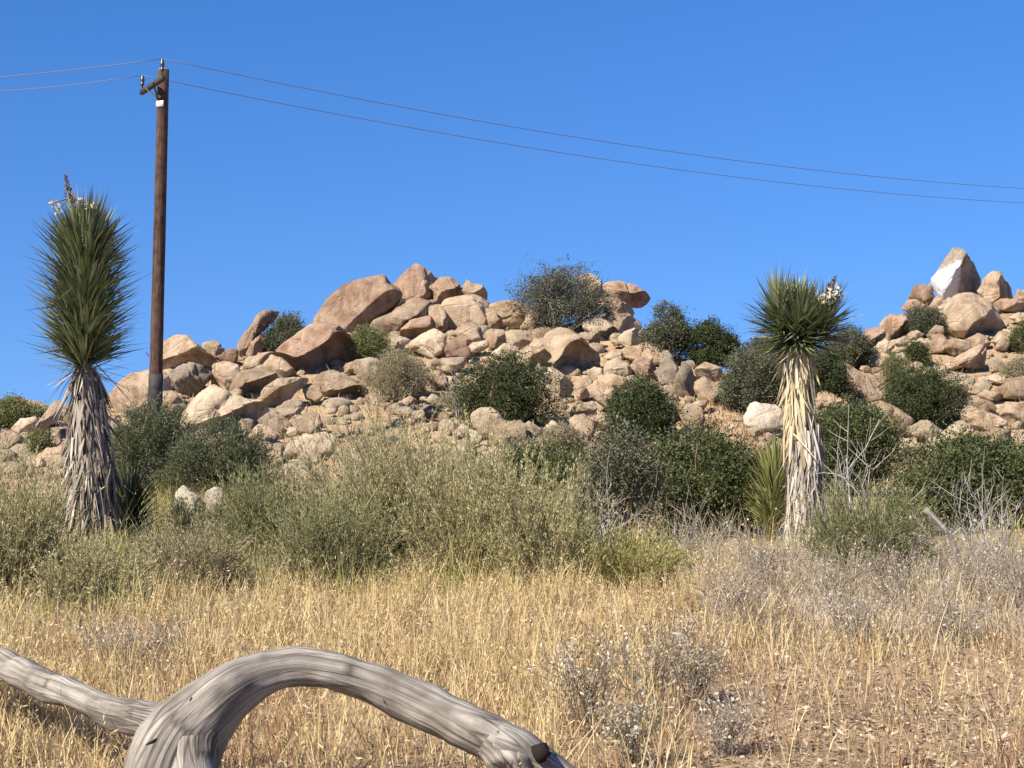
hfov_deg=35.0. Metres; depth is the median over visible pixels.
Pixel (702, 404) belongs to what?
granite boulder
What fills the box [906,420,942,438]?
granite boulder
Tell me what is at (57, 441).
granite boulder
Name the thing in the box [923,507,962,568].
bare stick
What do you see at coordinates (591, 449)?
granite boulder
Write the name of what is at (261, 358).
granite boulder
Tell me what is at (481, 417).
granite boulder
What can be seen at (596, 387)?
granite boulder
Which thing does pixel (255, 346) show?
granite boulder
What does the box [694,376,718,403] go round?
granite boulder
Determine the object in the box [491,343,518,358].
granite boulder
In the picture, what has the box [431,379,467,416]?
grey bush
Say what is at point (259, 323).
granite boulder
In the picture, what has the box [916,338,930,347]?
granite rock
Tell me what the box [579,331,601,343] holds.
granite boulder
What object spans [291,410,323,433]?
granite boulder
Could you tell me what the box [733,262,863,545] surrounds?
yucca tree
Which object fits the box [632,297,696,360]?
juniper bush
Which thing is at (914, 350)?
hill bush
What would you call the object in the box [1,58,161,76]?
power line
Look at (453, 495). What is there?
sagebrush
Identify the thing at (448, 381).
granite boulder
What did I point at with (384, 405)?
granite rock
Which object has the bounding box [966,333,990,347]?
granite boulder
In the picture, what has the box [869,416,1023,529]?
dark bush
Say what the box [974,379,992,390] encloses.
granite boulder
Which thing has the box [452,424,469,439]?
granite boulder
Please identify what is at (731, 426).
granite boulder
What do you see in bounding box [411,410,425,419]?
granite rock
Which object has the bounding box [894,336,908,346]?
granite boulder
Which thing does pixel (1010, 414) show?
granite boulder
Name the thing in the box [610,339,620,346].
granite rock
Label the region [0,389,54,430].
skyline bush
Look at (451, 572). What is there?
olive grass
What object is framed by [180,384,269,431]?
granite boulder
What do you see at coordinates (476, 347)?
granite boulder
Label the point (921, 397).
hill bush
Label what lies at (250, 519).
ephedra bush
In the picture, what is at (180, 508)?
feathery bush
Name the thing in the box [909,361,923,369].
granite rock
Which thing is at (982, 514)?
bleached branches
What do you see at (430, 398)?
granite boulder
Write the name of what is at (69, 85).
power line
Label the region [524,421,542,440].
granite boulder
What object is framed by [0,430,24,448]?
granite boulder
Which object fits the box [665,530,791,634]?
dead bush
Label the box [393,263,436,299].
granite boulder
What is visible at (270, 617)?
dry grass
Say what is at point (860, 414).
dark bush
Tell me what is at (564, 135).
power line
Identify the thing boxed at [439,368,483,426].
bare bush
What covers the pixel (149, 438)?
feathery bush
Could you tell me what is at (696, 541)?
dead bush
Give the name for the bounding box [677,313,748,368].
juniper bush
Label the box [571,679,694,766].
silver plant
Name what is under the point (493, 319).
granite boulder
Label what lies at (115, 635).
dead plant
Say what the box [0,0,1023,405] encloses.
sky
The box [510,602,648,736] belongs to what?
silver plant
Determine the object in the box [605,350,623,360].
granite boulder
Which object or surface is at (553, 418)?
granite rock
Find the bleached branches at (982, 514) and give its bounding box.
[917,448,1023,576]
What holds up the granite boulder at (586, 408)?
on the ground at (608, 346)
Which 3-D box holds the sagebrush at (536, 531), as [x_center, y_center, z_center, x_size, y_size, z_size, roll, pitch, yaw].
[0.322,1.413,17.341,1.738,1.663,1.636,-3,-4,37]
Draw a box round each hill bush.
[19,424,59,455]
[258,310,306,351]
[339,321,394,361]
[437,343,592,427]
[594,368,686,442]
[813,346,859,402]
[874,359,978,429]
[901,337,935,366]
[1004,317,1023,354]
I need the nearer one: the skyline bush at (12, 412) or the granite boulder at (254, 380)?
the skyline bush at (12, 412)
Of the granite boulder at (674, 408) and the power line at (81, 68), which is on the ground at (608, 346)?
the granite boulder at (674, 408)
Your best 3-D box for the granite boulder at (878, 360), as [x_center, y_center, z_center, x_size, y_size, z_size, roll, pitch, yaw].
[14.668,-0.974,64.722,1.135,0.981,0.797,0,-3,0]
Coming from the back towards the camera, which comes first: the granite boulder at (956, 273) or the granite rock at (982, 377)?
the granite boulder at (956, 273)
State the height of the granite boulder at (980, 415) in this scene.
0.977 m
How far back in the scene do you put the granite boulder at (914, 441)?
52.19 m
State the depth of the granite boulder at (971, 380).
61.46 m
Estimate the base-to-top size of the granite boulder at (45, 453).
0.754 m
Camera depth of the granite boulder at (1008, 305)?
73.17 m
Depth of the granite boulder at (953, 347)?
66.62 m
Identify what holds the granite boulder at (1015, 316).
on the ground at (608, 346)
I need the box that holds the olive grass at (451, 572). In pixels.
[0,468,1023,634]
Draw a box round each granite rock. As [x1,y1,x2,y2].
[286,426,298,436]
[325,403,337,413]
[380,402,391,408]
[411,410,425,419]
[445,331,455,336]
[539,413,562,425]
[555,403,566,413]
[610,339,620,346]
[860,365,870,372]
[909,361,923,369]
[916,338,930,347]
[978,376,987,380]
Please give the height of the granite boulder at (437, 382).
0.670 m
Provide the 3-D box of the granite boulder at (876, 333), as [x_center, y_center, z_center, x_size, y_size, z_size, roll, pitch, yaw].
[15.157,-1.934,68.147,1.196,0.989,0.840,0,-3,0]
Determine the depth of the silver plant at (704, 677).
10.90 m
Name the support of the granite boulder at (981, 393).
on the ground at (608, 346)
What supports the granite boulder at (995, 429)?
on the ground at (608, 346)
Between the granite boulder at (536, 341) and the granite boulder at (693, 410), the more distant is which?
the granite boulder at (536, 341)
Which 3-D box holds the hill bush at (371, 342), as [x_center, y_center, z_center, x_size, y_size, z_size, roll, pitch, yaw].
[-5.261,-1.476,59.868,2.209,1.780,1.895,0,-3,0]
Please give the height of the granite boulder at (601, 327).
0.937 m
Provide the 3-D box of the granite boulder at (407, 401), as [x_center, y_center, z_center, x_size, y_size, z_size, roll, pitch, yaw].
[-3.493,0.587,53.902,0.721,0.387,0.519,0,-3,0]
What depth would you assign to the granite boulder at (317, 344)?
58.94 m
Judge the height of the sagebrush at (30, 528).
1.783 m
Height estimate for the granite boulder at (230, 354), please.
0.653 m
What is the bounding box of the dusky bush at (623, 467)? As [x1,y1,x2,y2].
[556,407,691,543]
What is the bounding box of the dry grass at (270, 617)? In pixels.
[0,511,1023,767]
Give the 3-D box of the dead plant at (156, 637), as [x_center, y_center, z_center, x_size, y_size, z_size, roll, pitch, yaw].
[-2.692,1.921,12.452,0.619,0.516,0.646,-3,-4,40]
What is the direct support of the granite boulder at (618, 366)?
on the ground at (608, 346)
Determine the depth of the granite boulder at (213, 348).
59.97 m
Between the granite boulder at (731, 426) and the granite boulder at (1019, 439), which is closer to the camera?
the granite boulder at (731, 426)
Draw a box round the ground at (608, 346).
[0,294,1023,767]
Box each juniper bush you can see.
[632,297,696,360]
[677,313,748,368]
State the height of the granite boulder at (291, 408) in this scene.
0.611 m
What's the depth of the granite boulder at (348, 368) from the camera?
58.30 m
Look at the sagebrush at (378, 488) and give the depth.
18.29 m
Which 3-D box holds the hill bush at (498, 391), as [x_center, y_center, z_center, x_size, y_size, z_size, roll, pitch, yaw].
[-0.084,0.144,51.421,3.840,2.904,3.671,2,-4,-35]
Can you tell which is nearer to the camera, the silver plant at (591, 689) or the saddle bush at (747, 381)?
the silver plant at (591, 689)
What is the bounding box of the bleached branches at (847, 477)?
[817,400,941,560]
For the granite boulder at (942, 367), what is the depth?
62.22 m
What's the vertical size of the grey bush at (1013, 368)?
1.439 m
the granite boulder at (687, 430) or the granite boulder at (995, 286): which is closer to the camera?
the granite boulder at (687, 430)
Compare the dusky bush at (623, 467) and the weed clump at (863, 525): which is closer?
the weed clump at (863, 525)
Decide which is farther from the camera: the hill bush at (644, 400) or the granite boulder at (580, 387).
the granite boulder at (580, 387)
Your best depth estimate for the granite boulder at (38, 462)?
45.45 m
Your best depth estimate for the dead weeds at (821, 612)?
14.99 m
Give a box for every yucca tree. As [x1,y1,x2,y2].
[18,173,152,553]
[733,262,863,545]
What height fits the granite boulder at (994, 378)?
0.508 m
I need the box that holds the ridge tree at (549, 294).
[503,253,619,330]
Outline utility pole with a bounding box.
[140,59,168,461]
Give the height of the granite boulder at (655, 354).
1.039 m
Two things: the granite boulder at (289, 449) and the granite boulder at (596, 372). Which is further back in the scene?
the granite boulder at (596, 372)
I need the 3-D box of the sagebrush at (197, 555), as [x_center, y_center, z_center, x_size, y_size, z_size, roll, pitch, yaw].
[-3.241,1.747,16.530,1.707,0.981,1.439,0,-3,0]
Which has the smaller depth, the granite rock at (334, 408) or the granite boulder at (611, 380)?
the granite rock at (334, 408)
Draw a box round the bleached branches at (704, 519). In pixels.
[666,461,751,569]
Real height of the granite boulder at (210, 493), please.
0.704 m
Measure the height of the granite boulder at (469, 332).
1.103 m
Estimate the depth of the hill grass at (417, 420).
50.22 m
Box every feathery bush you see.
[66,392,204,503]
[141,492,240,537]
[146,407,283,499]
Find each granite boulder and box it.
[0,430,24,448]
[11,417,38,433]
[16,397,48,407]
[31,400,62,435]
[32,456,45,467]
[36,446,66,468]
[50,429,62,445]
[110,369,171,414]
[163,334,217,369]
[163,390,186,415]
[169,362,212,396]
[171,485,201,516]
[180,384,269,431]
[202,340,224,359]
[203,486,224,521]
[211,361,240,390]
[215,348,237,362]
[229,367,278,396]
[237,310,278,356]
[242,352,272,369]
[246,334,266,356]
[249,424,279,443]
[257,412,290,436]
[257,441,284,465]
[260,377,307,406]
[263,354,296,377]
[272,322,354,370]
[275,399,304,416]
[284,432,335,458]
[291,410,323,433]
[291,468,318,481]
[298,449,321,465]
[302,382,323,402]
[313,274,402,332]
[314,370,368,396]
[343,361,354,373]
[353,357,378,387]
[370,298,433,335]
[387,334,409,353]
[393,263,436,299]
[399,315,435,338]
[399,396,417,405]
[405,328,445,358]
[424,394,440,404]
[428,277,459,303]
[428,305,448,332]
[430,371,446,389]
[431,357,466,373]
[440,294,489,328]
[444,337,470,362]
[445,376,458,386]
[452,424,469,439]
[453,322,483,344]
[458,279,487,299]
[469,340,488,353]
[469,429,484,443]
[470,407,504,437]
[485,328,504,348]
[486,308,500,328]
[488,420,527,448]
[489,300,528,328]
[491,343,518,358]
[505,330,531,349]
[516,345,551,366]
[520,308,551,330]
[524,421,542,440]
[529,336,542,346]
[543,327,600,368]
[543,420,555,429]
[547,368,573,398]
[569,414,594,438]
[570,401,597,414]
[573,376,592,400]
[579,273,603,315]
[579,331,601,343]
[582,317,617,336]
[583,442,610,464]
[587,367,604,377]
[587,379,618,408]
[590,413,612,429]
[597,297,634,315]
[598,372,627,389]
[603,281,649,307]
[603,357,631,376]
[604,309,641,333]
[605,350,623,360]
[618,328,643,346]
[621,345,652,361]
[630,354,656,379]
[643,341,670,365]
[654,352,678,384]
[666,398,677,421]
[675,361,696,397]
[677,402,705,428]
[677,426,693,437]
[692,400,707,408]
[694,362,723,380]
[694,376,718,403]
[723,421,734,431]
[743,401,783,432]
[746,426,760,437]
[815,390,841,408]
[843,363,891,402]
[847,396,860,404]
[863,400,914,437]
[865,326,885,345]
[867,348,889,369]
[874,370,894,381]
[876,339,894,353]
[876,342,894,350]
[878,313,908,337]
[879,313,891,325]
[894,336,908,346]
[899,437,920,452]
[901,299,924,310]
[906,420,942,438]
[907,330,923,340]
[908,284,934,304]
[918,366,947,380]
[926,325,943,339]
[929,295,943,309]
[929,334,947,353]
[931,247,980,298]
[938,297,950,312]
[940,292,1003,338]
[941,420,974,441]
[943,373,974,388]
[944,338,971,355]
[946,344,986,369]
[959,384,1001,400]
[960,405,1007,431]
[965,395,996,413]
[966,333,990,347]
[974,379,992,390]
[977,285,983,296]
[978,427,1010,441]
[982,271,1012,303]
[987,372,1009,384]
[988,357,1006,371]
[990,331,1012,350]
[993,298,1023,311]
[994,376,1023,400]
[996,403,1023,426]
[1009,312,1023,322]
[1013,289,1023,300]
[1013,437,1023,444]
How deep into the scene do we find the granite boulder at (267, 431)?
49.04 m
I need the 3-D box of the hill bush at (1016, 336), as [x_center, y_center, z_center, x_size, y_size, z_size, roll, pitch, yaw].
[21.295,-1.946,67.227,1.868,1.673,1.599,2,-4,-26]
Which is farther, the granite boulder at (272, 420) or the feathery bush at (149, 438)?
the granite boulder at (272, 420)
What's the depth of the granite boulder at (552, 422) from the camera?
50.18 m
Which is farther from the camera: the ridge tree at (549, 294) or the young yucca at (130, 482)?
the ridge tree at (549, 294)
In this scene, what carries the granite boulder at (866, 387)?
on the ground at (608, 346)
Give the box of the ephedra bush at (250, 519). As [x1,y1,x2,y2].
[195,449,359,564]
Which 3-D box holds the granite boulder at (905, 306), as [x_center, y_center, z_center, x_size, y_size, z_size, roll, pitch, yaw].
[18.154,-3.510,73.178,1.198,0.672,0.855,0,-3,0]
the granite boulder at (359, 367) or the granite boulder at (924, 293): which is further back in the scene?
the granite boulder at (924, 293)
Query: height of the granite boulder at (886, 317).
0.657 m
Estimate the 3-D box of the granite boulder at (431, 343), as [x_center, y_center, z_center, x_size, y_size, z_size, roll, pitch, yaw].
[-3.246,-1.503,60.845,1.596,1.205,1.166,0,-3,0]
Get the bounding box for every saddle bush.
[708,344,782,415]
[721,333,783,371]
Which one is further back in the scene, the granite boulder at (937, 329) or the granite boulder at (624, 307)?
the granite boulder at (937, 329)
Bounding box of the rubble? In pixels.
[0,299,1023,479]
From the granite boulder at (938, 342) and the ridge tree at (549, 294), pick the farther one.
the granite boulder at (938, 342)
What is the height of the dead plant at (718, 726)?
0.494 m
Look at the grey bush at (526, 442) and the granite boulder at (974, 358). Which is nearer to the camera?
the grey bush at (526, 442)
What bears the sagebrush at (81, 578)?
on the ground at (608, 346)
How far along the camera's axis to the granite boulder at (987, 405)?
58.02 m
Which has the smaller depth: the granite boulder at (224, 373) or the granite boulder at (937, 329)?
the granite boulder at (224, 373)
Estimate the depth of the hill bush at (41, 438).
46.23 m
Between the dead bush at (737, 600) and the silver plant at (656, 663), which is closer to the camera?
the silver plant at (656, 663)
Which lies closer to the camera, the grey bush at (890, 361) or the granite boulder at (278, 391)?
the granite boulder at (278, 391)
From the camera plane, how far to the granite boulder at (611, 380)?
56.30 m
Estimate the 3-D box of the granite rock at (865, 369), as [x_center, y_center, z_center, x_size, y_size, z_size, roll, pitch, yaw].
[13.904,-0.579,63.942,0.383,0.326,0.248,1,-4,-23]
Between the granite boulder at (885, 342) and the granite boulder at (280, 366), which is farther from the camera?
the granite boulder at (885, 342)
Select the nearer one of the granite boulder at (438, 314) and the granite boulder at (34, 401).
the granite boulder at (34, 401)
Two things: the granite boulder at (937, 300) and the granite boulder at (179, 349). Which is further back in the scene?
the granite boulder at (937, 300)
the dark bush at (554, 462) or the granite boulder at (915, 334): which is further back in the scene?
the granite boulder at (915, 334)
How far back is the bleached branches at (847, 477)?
19.40 m
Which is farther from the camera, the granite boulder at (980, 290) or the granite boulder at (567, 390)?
the granite boulder at (980, 290)
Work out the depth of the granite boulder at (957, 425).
53.70 m
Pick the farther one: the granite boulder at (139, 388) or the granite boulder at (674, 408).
the granite boulder at (139, 388)
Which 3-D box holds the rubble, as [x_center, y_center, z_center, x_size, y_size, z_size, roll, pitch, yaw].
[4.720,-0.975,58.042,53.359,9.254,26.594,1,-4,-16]
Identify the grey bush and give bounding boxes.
[358,341,440,403]
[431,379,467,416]
[504,433,565,458]
[533,414,588,457]
[826,320,880,368]
[876,345,916,382]
[899,299,953,337]
[991,354,1023,381]
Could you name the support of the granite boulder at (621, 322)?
on the ground at (608, 346)
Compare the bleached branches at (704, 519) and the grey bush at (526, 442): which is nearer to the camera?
the bleached branches at (704, 519)
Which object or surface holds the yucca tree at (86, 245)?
on the ground at (608, 346)
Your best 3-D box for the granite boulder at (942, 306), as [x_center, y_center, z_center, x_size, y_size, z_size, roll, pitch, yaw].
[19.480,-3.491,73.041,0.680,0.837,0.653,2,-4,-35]
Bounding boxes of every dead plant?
[57,597,161,669]
[113,601,196,664]
[677,677,773,758]
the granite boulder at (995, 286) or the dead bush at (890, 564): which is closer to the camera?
the dead bush at (890, 564)
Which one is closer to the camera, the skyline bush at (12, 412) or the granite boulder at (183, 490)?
the granite boulder at (183, 490)
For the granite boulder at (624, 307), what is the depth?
65.70 m
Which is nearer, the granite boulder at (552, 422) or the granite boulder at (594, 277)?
the granite boulder at (552, 422)
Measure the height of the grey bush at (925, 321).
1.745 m
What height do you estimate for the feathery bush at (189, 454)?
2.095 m
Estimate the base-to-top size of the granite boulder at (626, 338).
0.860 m
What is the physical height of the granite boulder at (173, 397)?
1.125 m
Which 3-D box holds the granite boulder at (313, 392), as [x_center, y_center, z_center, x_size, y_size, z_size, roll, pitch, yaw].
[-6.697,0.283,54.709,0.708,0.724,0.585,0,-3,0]
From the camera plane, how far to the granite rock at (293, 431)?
49.84 m
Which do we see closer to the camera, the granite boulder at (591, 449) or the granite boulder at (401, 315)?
the granite boulder at (591, 449)
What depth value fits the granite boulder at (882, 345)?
66.86 m
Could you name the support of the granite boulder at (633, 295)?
on the ground at (608, 346)
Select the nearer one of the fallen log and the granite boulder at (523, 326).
the fallen log
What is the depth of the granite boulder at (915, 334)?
68.75 m
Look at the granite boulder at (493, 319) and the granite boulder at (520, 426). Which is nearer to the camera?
the granite boulder at (520, 426)
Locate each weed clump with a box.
[542,525,700,591]
[774,471,962,577]
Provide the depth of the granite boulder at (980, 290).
75.43 m
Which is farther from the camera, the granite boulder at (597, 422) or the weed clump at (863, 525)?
the granite boulder at (597, 422)
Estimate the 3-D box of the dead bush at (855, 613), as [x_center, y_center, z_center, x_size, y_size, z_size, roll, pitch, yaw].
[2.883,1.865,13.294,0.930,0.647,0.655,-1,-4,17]
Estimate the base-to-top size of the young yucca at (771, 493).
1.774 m
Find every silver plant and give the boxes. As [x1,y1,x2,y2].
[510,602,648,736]
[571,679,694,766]
[592,598,715,716]
[646,617,734,704]
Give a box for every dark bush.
[489,432,607,494]
[631,400,783,537]
[788,392,920,496]
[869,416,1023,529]
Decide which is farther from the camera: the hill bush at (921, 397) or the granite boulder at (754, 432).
the hill bush at (921, 397)
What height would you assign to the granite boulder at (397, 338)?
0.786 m
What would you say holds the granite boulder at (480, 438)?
on the ground at (608, 346)
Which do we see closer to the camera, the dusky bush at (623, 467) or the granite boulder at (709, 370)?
the dusky bush at (623, 467)
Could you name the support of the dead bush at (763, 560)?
on the ground at (608, 346)
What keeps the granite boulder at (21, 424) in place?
on the ground at (608, 346)
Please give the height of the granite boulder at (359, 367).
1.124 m
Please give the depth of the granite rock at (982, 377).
62.58 m
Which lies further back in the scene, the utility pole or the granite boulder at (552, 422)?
the granite boulder at (552, 422)
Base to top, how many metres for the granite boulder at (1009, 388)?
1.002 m
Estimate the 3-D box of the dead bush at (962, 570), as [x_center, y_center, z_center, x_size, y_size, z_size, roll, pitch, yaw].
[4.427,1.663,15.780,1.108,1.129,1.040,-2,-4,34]
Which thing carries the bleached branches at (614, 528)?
on the ground at (608, 346)
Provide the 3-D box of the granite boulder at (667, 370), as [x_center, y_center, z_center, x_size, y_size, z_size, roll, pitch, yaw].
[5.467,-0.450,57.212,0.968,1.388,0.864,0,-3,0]
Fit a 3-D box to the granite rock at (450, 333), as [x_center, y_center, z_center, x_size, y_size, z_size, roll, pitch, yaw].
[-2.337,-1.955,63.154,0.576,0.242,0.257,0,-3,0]
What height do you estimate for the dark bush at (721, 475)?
2.144 m
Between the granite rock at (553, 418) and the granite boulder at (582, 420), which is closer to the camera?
the granite boulder at (582, 420)
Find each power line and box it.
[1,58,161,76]
[2,75,140,90]
[144,75,1019,202]
[162,58,1023,188]
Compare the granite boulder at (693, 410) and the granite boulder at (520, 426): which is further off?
the granite boulder at (693, 410)
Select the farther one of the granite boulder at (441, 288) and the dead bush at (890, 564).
the granite boulder at (441, 288)
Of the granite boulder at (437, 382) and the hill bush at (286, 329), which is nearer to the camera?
the granite boulder at (437, 382)
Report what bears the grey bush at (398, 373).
on the ground at (608, 346)
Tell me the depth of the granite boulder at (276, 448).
46.02 m
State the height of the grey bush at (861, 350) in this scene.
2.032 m
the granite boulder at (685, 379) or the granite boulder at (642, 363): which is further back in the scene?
the granite boulder at (642, 363)
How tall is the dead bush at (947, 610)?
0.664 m
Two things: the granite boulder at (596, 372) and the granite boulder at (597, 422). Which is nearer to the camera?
the granite boulder at (597, 422)
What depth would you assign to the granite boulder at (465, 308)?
64.37 m
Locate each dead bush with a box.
[622,484,749,585]
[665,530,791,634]
[712,497,813,602]
[757,526,873,611]
[814,573,912,647]
[823,521,939,612]
[899,568,996,644]
[900,500,1021,608]
[972,494,1023,622]
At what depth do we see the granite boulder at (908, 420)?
54.93 m
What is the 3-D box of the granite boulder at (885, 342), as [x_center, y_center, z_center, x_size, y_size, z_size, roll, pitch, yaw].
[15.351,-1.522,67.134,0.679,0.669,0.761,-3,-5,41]
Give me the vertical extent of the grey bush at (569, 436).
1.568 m
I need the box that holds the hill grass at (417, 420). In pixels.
[0,296,1021,481]
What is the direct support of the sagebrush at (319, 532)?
on the ground at (608, 346)
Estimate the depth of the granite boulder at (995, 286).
74.49 m
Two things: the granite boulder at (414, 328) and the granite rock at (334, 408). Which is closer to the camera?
the granite rock at (334, 408)
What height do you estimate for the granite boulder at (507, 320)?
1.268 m
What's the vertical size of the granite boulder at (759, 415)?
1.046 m
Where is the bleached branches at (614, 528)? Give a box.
[568,450,651,550]
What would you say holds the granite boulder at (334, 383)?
on the ground at (608, 346)
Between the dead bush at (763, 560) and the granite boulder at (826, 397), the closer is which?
the dead bush at (763, 560)
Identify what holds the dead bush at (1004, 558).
on the ground at (608, 346)
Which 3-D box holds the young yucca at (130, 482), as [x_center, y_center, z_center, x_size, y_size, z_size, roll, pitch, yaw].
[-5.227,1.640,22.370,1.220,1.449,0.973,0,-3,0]
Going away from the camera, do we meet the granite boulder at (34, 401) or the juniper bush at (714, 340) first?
the granite boulder at (34, 401)
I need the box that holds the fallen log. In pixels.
[0,646,576,767]
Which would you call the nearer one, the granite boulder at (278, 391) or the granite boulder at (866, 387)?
the granite boulder at (278, 391)
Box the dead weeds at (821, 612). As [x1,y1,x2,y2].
[4,496,1023,659]
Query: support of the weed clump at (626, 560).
on the ground at (608, 346)
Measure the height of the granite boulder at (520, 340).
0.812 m
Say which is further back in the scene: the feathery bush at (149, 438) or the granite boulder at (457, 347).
the granite boulder at (457, 347)
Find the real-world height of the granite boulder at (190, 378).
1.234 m
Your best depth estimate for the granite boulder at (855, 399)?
58.70 m
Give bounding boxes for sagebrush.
[0,431,106,607]
[11,529,174,620]
[109,508,274,602]
[249,479,418,593]
[272,384,478,577]
[369,407,565,585]
[461,440,626,592]
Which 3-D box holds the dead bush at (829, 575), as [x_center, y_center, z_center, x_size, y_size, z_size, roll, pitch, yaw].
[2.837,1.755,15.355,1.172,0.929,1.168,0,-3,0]
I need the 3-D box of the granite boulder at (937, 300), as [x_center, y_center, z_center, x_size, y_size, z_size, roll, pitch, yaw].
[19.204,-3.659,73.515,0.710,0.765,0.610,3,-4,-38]
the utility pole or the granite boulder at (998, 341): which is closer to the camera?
the utility pole
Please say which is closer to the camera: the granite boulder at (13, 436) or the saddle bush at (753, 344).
the granite boulder at (13, 436)
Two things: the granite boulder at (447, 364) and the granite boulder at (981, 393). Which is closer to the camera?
the granite boulder at (447, 364)
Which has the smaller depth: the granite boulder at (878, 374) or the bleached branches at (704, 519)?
the bleached branches at (704, 519)
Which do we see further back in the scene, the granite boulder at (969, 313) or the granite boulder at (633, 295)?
the granite boulder at (969, 313)
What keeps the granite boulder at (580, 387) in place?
on the ground at (608, 346)
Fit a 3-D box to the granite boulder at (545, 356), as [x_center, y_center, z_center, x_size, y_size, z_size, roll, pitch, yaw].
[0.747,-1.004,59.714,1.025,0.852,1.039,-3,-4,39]
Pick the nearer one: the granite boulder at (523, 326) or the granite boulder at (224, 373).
the granite boulder at (224, 373)
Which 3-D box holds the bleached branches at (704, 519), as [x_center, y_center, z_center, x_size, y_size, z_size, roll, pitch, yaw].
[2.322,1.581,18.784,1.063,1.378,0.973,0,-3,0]
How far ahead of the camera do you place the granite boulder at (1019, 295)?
74.16 m
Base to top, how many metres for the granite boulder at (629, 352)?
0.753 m
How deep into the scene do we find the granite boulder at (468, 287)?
68.11 m
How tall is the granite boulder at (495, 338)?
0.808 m
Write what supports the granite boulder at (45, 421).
on the ground at (608, 346)
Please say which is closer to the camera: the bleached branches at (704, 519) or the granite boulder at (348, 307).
the bleached branches at (704, 519)
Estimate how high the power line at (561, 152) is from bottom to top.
4.929 m
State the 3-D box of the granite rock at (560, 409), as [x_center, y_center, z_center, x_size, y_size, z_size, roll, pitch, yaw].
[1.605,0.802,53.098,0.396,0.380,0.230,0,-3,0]
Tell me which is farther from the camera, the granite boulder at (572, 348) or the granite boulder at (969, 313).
the granite boulder at (969, 313)
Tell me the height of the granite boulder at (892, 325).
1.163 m
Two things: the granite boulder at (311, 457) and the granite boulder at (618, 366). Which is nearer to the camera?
the granite boulder at (311, 457)
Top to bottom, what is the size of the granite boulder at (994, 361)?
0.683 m
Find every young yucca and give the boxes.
[114,453,163,542]
[736,431,793,540]
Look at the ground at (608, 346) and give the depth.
11.28 m
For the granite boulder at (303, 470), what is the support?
on the ground at (608, 346)
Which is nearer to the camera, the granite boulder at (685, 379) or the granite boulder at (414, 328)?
the granite boulder at (685, 379)

